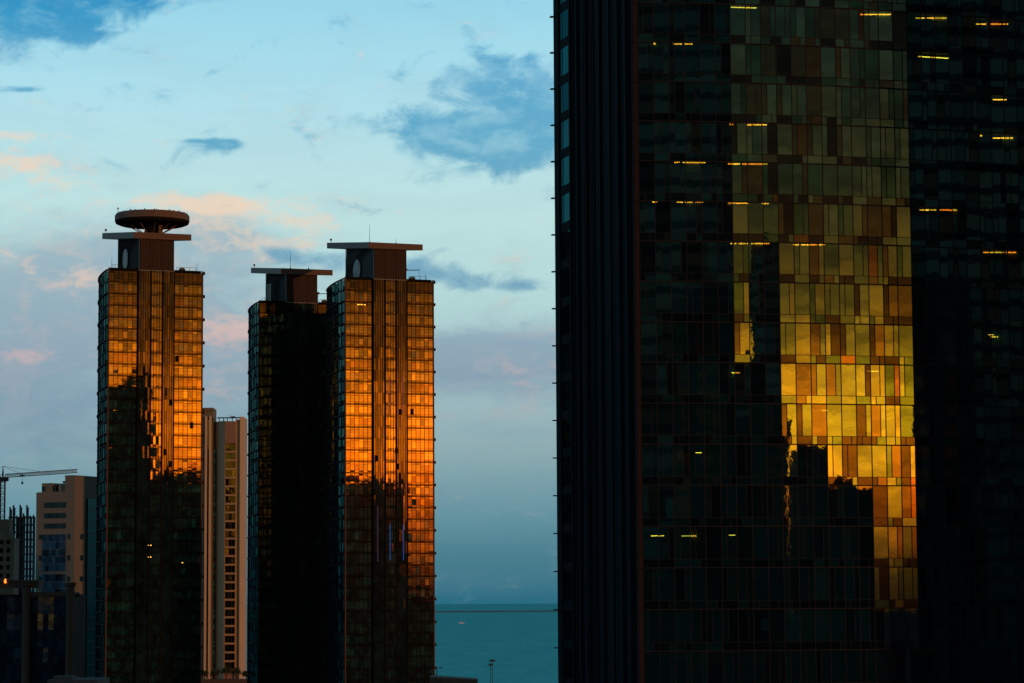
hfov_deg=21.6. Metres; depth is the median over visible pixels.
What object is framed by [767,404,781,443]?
window
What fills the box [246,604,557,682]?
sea
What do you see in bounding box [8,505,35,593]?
concrete frame building
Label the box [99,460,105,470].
flank window
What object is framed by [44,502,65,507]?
window
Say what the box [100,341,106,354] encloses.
flank window
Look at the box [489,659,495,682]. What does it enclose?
street lamp
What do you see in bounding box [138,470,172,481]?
bay window
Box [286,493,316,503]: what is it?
bay window
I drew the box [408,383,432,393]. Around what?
window
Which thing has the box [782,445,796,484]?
window
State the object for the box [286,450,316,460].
bay window
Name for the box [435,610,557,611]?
causeway
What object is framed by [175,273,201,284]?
window
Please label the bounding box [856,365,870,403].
window
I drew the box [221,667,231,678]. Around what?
podium tree
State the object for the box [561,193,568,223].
flank window
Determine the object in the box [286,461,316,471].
bay window
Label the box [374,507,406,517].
bay window
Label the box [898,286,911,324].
window
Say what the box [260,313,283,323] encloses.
window
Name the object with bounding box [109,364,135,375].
window
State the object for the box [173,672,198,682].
window
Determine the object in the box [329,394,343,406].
flank window
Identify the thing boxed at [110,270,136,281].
window
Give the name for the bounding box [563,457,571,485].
flank window
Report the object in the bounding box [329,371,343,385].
flank window
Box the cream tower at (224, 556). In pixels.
[201,408,246,678]
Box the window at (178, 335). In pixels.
[175,331,200,342]
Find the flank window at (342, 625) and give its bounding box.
[327,622,343,632]
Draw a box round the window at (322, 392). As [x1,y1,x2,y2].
[318,389,325,398]
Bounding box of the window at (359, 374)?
[346,370,371,381]
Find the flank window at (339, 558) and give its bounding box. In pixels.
[327,554,343,564]
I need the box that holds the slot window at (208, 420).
[206,420,208,671]
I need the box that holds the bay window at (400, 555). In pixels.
[374,553,406,563]
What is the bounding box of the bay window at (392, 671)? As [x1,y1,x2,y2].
[374,668,406,679]
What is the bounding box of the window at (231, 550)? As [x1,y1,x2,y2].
[226,548,234,554]
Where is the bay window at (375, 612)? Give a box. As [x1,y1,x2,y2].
[374,610,406,621]
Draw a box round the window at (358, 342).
[346,336,371,347]
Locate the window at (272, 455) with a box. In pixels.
[260,451,283,461]
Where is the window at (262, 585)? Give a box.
[259,579,283,589]
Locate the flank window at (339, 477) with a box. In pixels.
[327,473,343,486]
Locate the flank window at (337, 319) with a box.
[329,314,343,329]
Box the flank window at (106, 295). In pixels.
[99,295,107,307]
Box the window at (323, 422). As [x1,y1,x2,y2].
[318,420,325,428]
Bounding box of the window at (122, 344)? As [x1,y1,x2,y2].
[109,341,135,351]
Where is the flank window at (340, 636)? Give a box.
[327,634,343,643]
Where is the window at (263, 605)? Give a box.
[259,601,282,610]
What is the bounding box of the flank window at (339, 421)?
[329,417,343,427]
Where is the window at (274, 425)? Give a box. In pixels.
[260,419,283,429]
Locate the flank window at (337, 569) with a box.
[328,565,343,575]
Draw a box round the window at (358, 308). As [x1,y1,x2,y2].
[346,302,371,313]
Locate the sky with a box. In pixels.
[0,0,557,603]
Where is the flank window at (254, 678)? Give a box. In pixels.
[249,675,256,682]
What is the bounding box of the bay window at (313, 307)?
[286,303,316,313]
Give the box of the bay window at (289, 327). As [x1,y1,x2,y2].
[286,324,316,334]
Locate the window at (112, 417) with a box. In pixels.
[109,411,135,422]
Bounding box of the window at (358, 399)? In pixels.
[346,393,371,403]
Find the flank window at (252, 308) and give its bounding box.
[251,304,257,314]
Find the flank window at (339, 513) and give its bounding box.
[327,508,343,519]
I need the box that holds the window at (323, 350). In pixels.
[318,347,326,356]
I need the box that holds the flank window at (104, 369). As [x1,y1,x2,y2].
[99,365,106,378]
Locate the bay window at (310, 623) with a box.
[286,621,316,631]
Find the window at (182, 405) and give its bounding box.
[174,401,200,412]
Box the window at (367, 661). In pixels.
[346,658,371,668]
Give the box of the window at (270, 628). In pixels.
[259,622,282,632]
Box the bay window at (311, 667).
[285,664,316,674]
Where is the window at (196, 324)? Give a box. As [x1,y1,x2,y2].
[175,319,200,330]
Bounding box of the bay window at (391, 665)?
[374,657,406,668]
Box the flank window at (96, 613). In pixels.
[96,613,104,622]
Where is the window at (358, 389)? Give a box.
[346,382,371,392]
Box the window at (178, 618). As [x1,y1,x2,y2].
[173,613,199,623]
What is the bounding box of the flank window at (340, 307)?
[329,303,343,318]
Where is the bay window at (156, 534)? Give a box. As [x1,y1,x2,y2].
[137,529,171,540]
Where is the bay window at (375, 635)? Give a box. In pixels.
[374,634,406,644]
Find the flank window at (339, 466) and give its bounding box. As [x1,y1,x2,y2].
[329,461,343,474]
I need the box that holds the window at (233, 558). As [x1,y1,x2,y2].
[226,557,234,563]
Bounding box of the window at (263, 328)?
[260,324,283,334]
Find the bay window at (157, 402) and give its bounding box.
[138,399,172,410]
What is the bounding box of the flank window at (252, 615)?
[248,611,256,620]
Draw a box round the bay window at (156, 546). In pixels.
[137,541,171,552]
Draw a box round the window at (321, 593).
[318,590,325,599]
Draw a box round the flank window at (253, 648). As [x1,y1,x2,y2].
[248,643,256,652]
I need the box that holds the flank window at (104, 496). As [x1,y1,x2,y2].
[97,494,105,505]
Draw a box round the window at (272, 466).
[260,462,283,471]
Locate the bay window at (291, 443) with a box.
[286,440,316,450]
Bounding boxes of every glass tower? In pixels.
[94,208,204,682]
[246,251,332,682]
[325,227,436,682]
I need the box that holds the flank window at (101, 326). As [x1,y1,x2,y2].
[100,318,107,331]
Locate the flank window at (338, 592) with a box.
[327,588,342,597]
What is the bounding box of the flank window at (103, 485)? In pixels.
[98,482,105,493]
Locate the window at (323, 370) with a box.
[318,368,325,377]
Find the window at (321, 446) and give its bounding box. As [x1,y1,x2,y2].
[318,441,325,449]
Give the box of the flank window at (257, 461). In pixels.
[248,461,257,472]
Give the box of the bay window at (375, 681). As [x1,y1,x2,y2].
[374,680,406,682]
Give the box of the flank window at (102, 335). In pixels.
[100,328,107,342]
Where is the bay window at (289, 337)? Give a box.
[286,334,316,344]
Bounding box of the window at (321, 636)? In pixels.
[318,633,325,642]
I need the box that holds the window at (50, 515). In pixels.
[44,513,65,517]
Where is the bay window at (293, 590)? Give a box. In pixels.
[286,589,316,599]
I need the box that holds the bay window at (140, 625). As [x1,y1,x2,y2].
[137,624,171,635]
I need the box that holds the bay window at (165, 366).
[139,364,173,375]
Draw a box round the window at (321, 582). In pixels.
[318,579,325,587]
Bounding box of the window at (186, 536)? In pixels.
[173,530,199,539]
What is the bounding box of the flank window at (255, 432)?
[250,431,257,439]
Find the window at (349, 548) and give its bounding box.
[346,542,371,551]
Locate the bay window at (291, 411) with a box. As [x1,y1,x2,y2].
[286,408,316,418]
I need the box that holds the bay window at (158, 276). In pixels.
[139,270,173,282]
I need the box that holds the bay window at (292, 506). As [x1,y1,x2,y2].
[286,504,316,513]
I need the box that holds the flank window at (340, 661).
[327,656,342,667]
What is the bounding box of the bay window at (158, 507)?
[137,505,172,516]
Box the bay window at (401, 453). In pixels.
[374,450,406,460]
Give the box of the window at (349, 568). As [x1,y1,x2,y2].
[346,565,371,574]
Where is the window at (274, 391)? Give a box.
[260,387,283,397]
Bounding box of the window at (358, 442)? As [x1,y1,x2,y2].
[346,439,371,449]
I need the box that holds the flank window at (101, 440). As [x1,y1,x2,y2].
[99,435,106,447]
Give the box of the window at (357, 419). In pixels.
[346,416,371,426]
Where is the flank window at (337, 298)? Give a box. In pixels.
[329,291,343,307]
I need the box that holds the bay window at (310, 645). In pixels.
[286,643,316,653]
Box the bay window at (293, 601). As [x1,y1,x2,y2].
[286,600,316,610]
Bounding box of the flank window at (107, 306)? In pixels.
[100,306,107,319]
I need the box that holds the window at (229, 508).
[226,505,234,511]
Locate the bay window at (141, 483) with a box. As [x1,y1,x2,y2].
[138,482,172,493]
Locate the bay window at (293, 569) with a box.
[286,568,316,577]
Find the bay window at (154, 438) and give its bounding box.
[138,434,172,445]
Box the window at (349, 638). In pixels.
[346,635,371,645]
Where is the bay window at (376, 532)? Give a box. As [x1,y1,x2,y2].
[374,530,406,540]
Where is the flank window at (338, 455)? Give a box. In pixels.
[330,450,343,462]
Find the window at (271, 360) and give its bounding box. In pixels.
[260,356,283,365]
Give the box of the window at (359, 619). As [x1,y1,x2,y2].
[346,612,371,622]
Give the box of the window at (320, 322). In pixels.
[318,315,326,324]
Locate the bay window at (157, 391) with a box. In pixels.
[138,387,172,398]
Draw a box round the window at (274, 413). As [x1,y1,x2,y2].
[260,409,283,418]
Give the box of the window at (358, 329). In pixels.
[346,325,371,335]
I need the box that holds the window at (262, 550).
[259,547,283,555]
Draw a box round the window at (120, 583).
[107,577,134,588]
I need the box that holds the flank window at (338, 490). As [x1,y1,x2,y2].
[327,484,343,497]
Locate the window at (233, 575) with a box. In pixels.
[225,574,234,580]
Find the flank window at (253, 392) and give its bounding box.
[249,388,257,400]
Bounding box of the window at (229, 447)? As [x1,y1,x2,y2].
[226,444,234,450]
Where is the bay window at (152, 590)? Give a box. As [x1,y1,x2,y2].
[137,588,171,599]
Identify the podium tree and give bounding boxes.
[201,671,208,678]
[209,668,219,676]
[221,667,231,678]
[231,667,240,678]
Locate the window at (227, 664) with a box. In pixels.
[225,662,233,668]
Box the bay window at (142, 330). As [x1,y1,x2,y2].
[139,329,173,340]
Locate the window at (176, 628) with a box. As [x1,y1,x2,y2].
[173,625,199,635]
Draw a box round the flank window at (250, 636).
[248,632,256,641]
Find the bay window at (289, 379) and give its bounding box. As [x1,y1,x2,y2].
[286,376,316,386]
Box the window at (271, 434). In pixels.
[260,430,283,439]
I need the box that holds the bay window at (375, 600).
[374,599,406,610]
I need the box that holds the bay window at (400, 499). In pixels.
[374,495,406,506]
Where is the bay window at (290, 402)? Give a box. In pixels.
[286,397,316,407]
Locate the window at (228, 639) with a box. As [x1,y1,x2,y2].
[225,636,233,642]
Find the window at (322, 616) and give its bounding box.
[318,611,325,619]
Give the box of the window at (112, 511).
[108,506,134,515]
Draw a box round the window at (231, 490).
[226,487,234,493]
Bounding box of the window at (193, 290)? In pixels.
[175,284,201,295]
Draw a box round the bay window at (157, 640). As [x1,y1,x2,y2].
[136,636,171,647]
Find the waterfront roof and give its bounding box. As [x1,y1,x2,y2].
[429,675,477,682]
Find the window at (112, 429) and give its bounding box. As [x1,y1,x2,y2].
[108,423,135,434]
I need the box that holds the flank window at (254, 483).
[248,483,257,494]
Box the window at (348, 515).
[346,508,371,518]
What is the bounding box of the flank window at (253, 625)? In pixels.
[248,622,256,630]
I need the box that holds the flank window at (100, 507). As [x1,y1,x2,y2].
[97,507,105,516]
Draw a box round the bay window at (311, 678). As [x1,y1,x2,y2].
[285,675,316,682]
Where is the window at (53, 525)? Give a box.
[44,523,65,528]
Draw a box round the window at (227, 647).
[225,644,233,650]
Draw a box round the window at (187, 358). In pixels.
[175,354,200,365]
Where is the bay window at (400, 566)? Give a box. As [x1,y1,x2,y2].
[374,564,406,575]
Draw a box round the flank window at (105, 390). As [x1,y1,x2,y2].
[98,388,106,401]
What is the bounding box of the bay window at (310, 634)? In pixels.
[286,632,316,642]
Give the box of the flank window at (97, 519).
[97,519,105,527]
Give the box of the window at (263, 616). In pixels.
[259,612,282,621]
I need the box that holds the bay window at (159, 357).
[139,352,173,364]
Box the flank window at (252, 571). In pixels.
[251,568,256,577]
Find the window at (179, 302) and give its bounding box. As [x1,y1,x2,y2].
[175,296,201,307]
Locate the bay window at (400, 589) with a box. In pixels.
[374,587,406,598]
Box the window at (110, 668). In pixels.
[106,661,133,672]
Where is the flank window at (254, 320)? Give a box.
[251,314,257,324]
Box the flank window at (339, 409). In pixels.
[329,405,343,418]
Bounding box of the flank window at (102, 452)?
[99,446,105,458]
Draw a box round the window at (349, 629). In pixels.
[346,623,371,633]
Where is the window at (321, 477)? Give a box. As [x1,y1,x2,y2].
[318,473,325,482]
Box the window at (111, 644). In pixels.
[107,637,133,648]
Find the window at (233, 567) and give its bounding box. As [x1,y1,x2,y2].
[225,566,234,572]
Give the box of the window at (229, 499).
[226,496,234,502]
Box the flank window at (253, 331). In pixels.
[250,325,257,337]
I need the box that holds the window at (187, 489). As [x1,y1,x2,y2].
[174,483,200,493]
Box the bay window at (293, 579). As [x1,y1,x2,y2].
[286,578,316,588]
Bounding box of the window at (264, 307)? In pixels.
[260,303,283,313]
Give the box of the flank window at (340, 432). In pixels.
[329,428,343,439]
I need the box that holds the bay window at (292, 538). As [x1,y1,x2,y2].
[286,536,316,545]
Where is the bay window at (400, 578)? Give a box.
[374,576,406,586]
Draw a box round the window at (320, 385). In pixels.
[318,378,325,387]
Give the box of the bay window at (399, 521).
[374,518,406,529]
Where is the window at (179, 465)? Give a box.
[174,459,200,470]
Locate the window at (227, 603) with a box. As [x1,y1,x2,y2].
[225,601,233,607]
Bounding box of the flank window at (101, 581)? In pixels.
[97,577,104,587]
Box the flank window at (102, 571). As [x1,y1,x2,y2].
[98,565,104,575]
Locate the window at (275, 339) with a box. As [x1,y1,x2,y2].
[260,334,283,344]
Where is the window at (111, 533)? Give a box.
[108,530,134,540]
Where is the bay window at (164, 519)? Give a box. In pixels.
[137,517,172,528]
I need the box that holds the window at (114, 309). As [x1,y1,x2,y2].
[110,305,136,316]
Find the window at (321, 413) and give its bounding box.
[318,410,325,419]
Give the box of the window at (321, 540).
[318,537,325,546]
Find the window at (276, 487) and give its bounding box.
[259,483,283,491]
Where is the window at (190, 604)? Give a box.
[173,601,199,611]
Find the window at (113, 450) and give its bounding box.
[108,447,135,457]
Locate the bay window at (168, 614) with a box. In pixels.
[137,612,171,623]
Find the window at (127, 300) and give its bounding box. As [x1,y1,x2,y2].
[110,294,136,305]
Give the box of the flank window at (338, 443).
[330,439,343,451]
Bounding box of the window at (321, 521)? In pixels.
[318,515,325,525]
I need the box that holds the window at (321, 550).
[318,547,325,555]
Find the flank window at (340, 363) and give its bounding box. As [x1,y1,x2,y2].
[329,359,343,373]
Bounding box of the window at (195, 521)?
[174,518,199,529]
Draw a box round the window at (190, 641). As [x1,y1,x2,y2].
[173,636,199,647]
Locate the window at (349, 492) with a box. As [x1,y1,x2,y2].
[346,485,371,495]
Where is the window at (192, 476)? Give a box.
[174,471,200,482]
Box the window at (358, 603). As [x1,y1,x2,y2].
[346,600,371,610]
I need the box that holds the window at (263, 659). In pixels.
[259,655,282,664]
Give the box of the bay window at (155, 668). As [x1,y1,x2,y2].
[136,660,171,671]
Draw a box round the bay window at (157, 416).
[138,411,172,422]
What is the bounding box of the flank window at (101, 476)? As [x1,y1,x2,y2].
[98,470,105,482]
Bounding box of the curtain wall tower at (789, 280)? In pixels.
[549,0,1023,682]
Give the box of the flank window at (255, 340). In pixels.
[250,336,257,347]
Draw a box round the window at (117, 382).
[109,376,135,387]
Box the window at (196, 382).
[174,378,200,388]
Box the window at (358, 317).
[346,313,371,324]
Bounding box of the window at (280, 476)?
[259,472,283,482]
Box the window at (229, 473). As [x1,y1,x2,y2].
[226,470,234,476]
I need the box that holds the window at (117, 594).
[107,589,134,600]
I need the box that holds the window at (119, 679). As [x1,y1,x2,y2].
[106,673,133,682]
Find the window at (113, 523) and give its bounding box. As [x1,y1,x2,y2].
[108,518,134,528]
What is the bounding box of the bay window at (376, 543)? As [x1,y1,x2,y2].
[374,541,406,552]
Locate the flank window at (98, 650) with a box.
[97,648,104,658]
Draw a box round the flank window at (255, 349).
[249,346,257,357]
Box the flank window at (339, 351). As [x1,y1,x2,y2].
[329,347,343,362]
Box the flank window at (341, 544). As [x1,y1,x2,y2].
[327,542,343,553]
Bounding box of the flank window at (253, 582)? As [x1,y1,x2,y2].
[250,579,256,588]
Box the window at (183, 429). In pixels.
[174,424,200,435]
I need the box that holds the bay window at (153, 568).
[137,565,171,575]
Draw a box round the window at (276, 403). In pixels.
[260,398,283,407]
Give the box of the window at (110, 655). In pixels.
[106,649,133,660]
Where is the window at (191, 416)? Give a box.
[174,413,200,423]
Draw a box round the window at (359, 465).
[346,462,371,472]
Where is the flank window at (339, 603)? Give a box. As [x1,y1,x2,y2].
[327,600,343,609]
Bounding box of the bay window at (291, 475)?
[286,472,316,482]
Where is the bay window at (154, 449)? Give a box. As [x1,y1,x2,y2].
[138,446,172,457]
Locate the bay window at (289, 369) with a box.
[286,366,316,376]
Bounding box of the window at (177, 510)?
[174,507,199,517]
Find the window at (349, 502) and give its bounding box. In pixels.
[346,496,371,506]
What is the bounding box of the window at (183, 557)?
[173,554,199,564]
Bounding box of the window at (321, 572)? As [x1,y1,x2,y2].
[318,569,325,578]
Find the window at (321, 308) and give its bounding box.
[318,305,326,314]
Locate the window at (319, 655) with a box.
[318,654,325,662]
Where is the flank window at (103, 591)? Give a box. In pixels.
[97,589,104,598]
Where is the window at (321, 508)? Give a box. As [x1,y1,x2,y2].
[318,505,325,514]
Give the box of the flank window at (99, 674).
[97,672,103,676]
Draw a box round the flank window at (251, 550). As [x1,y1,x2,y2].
[250,547,257,556]
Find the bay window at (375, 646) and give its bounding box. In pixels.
[374,645,406,656]
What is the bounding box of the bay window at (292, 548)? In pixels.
[286,546,316,556]
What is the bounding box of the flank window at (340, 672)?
[328,668,343,678]
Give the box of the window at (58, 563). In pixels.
[42,534,65,570]
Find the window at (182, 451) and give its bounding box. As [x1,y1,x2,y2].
[174,448,200,458]
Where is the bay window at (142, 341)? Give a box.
[139,340,173,352]
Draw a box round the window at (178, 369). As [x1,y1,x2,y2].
[175,366,200,377]
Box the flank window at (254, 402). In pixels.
[249,398,257,410]
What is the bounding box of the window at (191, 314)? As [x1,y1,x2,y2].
[175,308,201,319]
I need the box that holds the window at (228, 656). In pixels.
[225,653,233,659]
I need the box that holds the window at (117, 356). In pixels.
[109,352,135,363]
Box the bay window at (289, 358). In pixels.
[286,355,316,365]
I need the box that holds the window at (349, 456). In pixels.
[346,450,371,461]
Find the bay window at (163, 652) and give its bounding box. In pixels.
[136,648,171,659]
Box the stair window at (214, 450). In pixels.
[212,450,215,668]
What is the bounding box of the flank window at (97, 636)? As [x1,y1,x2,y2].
[97,636,104,646]
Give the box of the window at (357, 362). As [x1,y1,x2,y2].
[346,359,371,369]
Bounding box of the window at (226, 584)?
[225,583,233,589]
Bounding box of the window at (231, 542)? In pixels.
[226,540,234,545]
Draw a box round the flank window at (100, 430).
[99,424,106,435]
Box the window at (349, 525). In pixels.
[346,519,371,529]
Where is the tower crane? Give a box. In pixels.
[0,466,77,518]
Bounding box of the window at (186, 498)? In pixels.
[174,495,199,505]
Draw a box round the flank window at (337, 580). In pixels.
[327,576,343,586]
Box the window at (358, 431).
[346,427,371,438]
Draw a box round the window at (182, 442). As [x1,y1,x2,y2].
[174,436,200,447]
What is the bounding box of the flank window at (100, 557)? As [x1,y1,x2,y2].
[98,553,105,563]
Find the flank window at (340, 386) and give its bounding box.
[329,382,343,395]
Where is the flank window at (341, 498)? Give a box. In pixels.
[327,496,343,508]
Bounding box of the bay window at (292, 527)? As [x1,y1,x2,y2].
[286,525,316,535]
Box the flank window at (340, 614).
[328,611,343,620]
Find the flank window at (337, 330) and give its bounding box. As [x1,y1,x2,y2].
[329,326,343,340]
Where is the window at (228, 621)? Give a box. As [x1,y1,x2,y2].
[225,618,233,624]
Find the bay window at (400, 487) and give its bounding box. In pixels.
[374,484,406,495]
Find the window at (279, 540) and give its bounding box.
[259,537,283,546]
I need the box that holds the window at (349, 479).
[346,473,371,483]
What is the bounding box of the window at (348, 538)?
[346,531,371,541]
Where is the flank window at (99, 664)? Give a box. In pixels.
[97,660,104,670]
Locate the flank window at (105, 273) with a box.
[99,272,107,284]
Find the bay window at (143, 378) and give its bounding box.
[138,375,172,387]
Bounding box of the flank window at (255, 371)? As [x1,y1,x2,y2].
[249,366,257,378]
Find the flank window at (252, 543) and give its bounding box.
[250,537,257,545]
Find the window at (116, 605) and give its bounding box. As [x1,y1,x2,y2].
[107,601,133,612]
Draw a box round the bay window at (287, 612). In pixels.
[286,611,316,620]
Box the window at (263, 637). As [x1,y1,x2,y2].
[259,633,282,643]
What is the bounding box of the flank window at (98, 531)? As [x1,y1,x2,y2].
[98,531,105,540]
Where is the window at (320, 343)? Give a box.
[318,336,326,345]
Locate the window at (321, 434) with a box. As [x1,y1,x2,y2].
[318,431,325,440]
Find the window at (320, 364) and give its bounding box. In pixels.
[318,357,325,366]
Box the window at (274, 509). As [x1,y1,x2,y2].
[259,504,283,514]
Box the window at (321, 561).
[318,558,325,567]
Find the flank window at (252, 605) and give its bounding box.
[249,600,256,609]
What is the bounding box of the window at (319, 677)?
[318,676,325,682]
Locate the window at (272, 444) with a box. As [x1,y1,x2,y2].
[260,440,283,450]
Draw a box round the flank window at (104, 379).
[98,376,106,389]
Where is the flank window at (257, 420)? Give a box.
[249,420,257,429]
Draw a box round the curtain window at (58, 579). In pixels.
[41,574,65,591]
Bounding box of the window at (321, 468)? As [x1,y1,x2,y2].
[318,462,325,472]
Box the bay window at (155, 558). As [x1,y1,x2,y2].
[137,553,171,563]
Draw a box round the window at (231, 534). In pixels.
[226,531,234,537]
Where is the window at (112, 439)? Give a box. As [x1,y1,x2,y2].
[108,435,135,446]
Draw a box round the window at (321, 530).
[318,526,325,535]
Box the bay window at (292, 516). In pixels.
[286,514,316,524]
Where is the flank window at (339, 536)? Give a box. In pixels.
[327,531,343,541]
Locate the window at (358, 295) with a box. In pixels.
[346,291,371,301]
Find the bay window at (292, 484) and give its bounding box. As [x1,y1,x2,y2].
[286,482,316,492]
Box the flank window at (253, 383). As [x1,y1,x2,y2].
[250,377,257,387]
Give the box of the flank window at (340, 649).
[327,645,343,655]
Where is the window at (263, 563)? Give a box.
[259,558,283,567]
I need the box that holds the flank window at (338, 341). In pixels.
[329,336,343,349]
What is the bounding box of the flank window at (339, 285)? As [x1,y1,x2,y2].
[329,280,343,294]
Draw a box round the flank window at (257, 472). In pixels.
[248,472,257,482]
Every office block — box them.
[0,519,19,594]
[35,475,96,676]
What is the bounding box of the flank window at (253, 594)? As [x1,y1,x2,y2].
[250,590,256,598]
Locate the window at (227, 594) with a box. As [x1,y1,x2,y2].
[225,592,233,598]
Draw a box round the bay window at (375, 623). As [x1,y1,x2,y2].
[374,622,406,633]
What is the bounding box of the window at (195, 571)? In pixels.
[173,566,199,576]
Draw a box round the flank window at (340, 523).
[327,519,343,530]
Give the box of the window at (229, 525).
[226,522,234,528]
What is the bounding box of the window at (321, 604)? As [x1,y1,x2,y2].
[318,601,325,610]
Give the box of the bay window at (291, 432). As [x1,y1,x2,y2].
[286,429,316,439]
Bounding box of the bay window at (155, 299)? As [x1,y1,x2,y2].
[139,294,173,305]
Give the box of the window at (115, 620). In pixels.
[107,613,133,624]
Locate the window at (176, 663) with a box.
[173,660,199,671]
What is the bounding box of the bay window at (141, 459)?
[138,458,172,469]
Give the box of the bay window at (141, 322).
[139,317,173,329]
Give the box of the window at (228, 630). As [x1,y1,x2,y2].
[225,627,233,633]
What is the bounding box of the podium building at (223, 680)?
[201,679,246,682]
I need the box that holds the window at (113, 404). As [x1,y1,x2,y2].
[109,399,135,410]
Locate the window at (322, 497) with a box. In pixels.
[318,494,325,502]
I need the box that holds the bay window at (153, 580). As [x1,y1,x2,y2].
[137,576,171,587]
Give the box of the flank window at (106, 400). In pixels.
[98,400,106,411]
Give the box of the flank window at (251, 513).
[250,504,257,514]
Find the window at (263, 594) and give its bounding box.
[259,590,283,598]
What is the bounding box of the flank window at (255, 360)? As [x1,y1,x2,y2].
[249,356,257,367]
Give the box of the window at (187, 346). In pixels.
[175,343,200,353]
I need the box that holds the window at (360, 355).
[346,347,371,358]
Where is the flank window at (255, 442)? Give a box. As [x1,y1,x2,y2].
[249,441,257,451]
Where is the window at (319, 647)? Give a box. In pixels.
[318,643,325,653]
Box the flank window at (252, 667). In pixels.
[248,664,256,673]
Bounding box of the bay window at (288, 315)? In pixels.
[286,313,316,323]
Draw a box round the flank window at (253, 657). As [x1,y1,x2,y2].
[248,654,256,663]
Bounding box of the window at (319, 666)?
[318,665,325,674]
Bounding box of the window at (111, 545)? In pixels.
[107,542,134,552]
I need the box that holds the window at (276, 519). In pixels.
[259,515,283,523]
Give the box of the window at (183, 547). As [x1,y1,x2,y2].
[173,542,199,552]
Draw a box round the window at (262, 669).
[259,665,282,675]
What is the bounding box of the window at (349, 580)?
[346,577,371,587]
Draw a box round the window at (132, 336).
[109,329,136,340]
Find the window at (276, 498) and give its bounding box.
[259,494,283,503]
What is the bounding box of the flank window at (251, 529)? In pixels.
[250,526,257,535]
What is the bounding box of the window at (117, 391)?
[109,388,135,398]
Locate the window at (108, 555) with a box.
[107,554,134,564]
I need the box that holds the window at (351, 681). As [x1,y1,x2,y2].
[346,681,371,682]
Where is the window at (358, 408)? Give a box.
[346,404,371,415]
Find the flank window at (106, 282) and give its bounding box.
[99,282,107,295]
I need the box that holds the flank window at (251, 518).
[250,516,257,524]
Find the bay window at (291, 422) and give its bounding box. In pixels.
[286,419,316,429]
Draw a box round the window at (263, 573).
[259,569,283,578]
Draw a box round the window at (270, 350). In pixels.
[260,345,283,355]
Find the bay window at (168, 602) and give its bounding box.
[137,600,171,611]
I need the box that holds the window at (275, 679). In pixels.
[259,676,282,682]
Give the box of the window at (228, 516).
[226,514,234,519]
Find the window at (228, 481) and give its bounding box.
[226,479,234,484]
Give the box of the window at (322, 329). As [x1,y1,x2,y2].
[318,326,326,335]
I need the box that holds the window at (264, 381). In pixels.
[260,377,283,386]
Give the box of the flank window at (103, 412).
[99,412,106,421]
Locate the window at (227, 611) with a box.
[225,609,233,615]
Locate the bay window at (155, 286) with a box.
[139,282,173,294]
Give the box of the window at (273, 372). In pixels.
[260,366,283,376]
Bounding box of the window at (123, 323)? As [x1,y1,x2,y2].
[109,317,136,328]
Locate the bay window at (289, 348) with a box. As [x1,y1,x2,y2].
[286,345,316,355]
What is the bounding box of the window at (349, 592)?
[346,588,371,599]
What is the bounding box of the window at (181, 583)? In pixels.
[173,577,199,588]
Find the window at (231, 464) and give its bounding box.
[226,461,234,467]
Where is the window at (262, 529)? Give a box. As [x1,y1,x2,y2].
[259,526,283,535]
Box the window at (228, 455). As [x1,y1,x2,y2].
[226,453,234,458]
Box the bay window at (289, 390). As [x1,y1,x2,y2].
[286,387,316,397]
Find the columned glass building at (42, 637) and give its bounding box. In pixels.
[0,579,85,682]
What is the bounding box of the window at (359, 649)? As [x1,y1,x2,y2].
[346,646,371,657]
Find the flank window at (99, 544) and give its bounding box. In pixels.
[98,541,105,551]
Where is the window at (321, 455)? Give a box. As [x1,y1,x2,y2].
[318,452,325,461]
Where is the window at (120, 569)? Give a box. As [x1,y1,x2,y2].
[107,566,134,576]
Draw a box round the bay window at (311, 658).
[285,653,316,663]
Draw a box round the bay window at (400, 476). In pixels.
[374,473,406,483]
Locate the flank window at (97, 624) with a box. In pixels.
[96,624,104,634]
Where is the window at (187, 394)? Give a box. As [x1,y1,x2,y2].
[174,389,200,400]
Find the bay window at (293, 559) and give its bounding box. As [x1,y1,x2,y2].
[286,557,316,567]
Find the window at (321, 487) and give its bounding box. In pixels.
[318,484,325,493]
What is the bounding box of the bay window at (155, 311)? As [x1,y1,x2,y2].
[139,305,173,317]
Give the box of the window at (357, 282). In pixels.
[346,279,371,290]
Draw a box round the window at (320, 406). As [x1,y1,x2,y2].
[318,399,325,408]
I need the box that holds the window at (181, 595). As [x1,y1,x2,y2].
[173,589,199,598]
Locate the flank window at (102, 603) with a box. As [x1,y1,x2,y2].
[96,601,104,610]
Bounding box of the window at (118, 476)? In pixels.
[108,470,134,481]
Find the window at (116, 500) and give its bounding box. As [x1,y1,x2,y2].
[108,494,134,505]
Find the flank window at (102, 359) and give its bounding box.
[100,353,106,364]
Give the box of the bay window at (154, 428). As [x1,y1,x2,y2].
[138,422,172,434]
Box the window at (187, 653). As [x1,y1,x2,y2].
[173,648,199,659]
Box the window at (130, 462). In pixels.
[108,459,135,469]
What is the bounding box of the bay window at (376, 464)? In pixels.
[374,461,406,472]
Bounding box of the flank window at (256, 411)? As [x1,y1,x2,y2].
[249,409,257,421]
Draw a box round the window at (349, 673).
[346,670,371,680]
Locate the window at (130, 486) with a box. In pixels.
[108,482,134,493]
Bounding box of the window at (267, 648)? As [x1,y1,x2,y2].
[259,644,282,653]
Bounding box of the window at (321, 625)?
[318,622,325,631]
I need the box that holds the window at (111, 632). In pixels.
[107,625,133,636]
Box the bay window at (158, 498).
[138,493,172,504]
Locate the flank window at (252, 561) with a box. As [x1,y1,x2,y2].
[250,558,257,566]
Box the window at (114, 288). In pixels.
[110,282,136,293]
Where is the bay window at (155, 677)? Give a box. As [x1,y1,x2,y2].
[136,672,171,682]
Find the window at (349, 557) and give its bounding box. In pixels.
[346,554,371,564]

